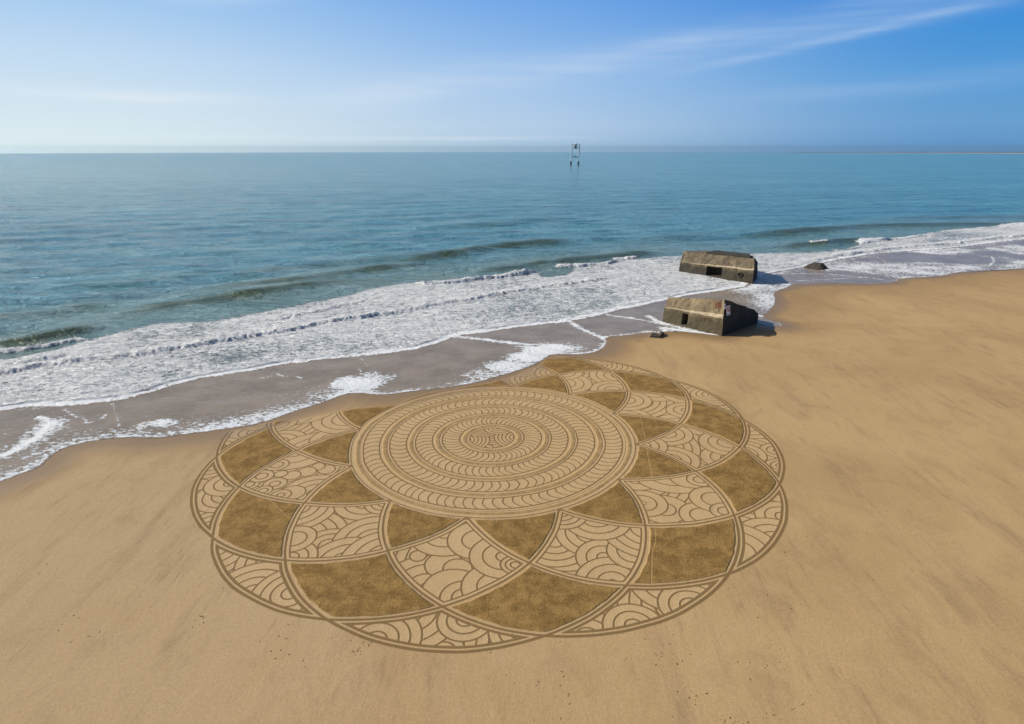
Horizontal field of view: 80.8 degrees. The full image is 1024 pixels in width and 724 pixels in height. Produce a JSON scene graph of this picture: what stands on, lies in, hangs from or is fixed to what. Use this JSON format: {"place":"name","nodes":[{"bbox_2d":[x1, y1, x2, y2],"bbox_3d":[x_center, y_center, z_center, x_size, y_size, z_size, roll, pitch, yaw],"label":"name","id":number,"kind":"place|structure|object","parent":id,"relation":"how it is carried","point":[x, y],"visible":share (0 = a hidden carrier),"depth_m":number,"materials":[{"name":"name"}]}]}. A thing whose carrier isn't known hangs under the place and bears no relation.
{"place":"outdoors","nodes":[
{"label":"outdoors","id":0,"kind":"place"},
{"bbox_2d":[0,268,1023,723],"bbox_3d":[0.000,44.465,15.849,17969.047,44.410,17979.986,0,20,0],"label":"beach","id":1,"kind":"structure","parent":0,"point":[886,418],"depth_m":36.29,"materials":[{"name":"beige sand"}]},
{"bbox_2d":[190,356,788,653],"bbox_3d":[1.267,8.149,51.539,50.034,0.025,40.044,-13,23,-32],"label":"sand drawing","id":2,"kind":"object","parent":1,"relation":"on","point":[562,497],"visible":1,"depth_m":44.22},
{"bbox_2d":[650,332,659,337],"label":"rock","id":3,"kind":"structure","parent":1,"relation":"on","point":[654,335],"depth_m":84.00,"materials":[{"name":"grey stone"}]},
{"bbox_2d":[663,298,757,335],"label":"concrete bunker","id":4,"kind":"object","parent":1,"relation":"on","point":[708,315],"visible":0.94,"depth_m":87.18,"materials":[{"name":"grey concrete"}]},
{"bbox_2d":[681,313,687,325],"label":"doorway","id":5,"kind":"structure","parent":4,"relation":"in","point":[684,320],"depth_m":89.49,"materials":[{"name":"concrete"}]},
{"bbox_2d":[726,305,729,315],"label":"graffiti","id":6,"kind":"object","parent":4,"relation":"attached to","point":[727,310],"visible":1,"depth_m":84.83,"materials":[{"name":"white paint"}]},
{"bbox_2d":[802,262,826,269],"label":"boulder","id":7,"kind":"object","parent":1,"relation":"on","point":[817,266],"visible":0.57,"depth_m":131.53,"materials":[{"name":"grey stone"}]},
{"bbox_2d":[0,152,1023,359],"bbox_3d":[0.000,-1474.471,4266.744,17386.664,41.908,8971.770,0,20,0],"label":"sea","id":8,"kind":"structure","parent":0,"point":[94,245],"depth_m":229.69,"materials":[{"name":"liquid"}]},
{"bbox_2d":[570,143,579,165],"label":"marker tower","id":9,"kind":"structure","parent":8,"relation":"in","point":[575,145],"depth_m":882.82,"materials":[{"name":"white metal"}]},
{"bbox_2d":[796,152,1023,153],"bbox_3d":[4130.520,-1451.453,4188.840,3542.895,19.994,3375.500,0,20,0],"label":"coast","id":10,"kind":"structure","parent":8,"relation":"on","point":[922,152],"depth_m":4711.33,"materials":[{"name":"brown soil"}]},
{"bbox_2d":[0,238,1023,480],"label":"shallow water","id":11,"kind":"structure","parent":0,"point":[35,434],"depth_m":71.56,"materials":[{"name":"grey liquid"}]},
{"bbox_2d":[0,222,1023,405],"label":"surf foam","id":12,"kind":"object","parent":11,"relation":"on","point":[390,317],"visible":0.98,"depth_m":90.83,"materials":[{"name":"liquid"}]},
{"bbox_2d":[678,250,757,283],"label":"concrete bunker","id":13,"kind":"object","parent":11,"relation":"in","point":[734,266],"visible":0.98,"depth_m":121.80},
{"bbox_2d":[0,0,1023,153],"label":"sky","id":14,"kind":"structure","parent":0,"point":[77,76],"materials":[{"name":"blue"}]}
]}

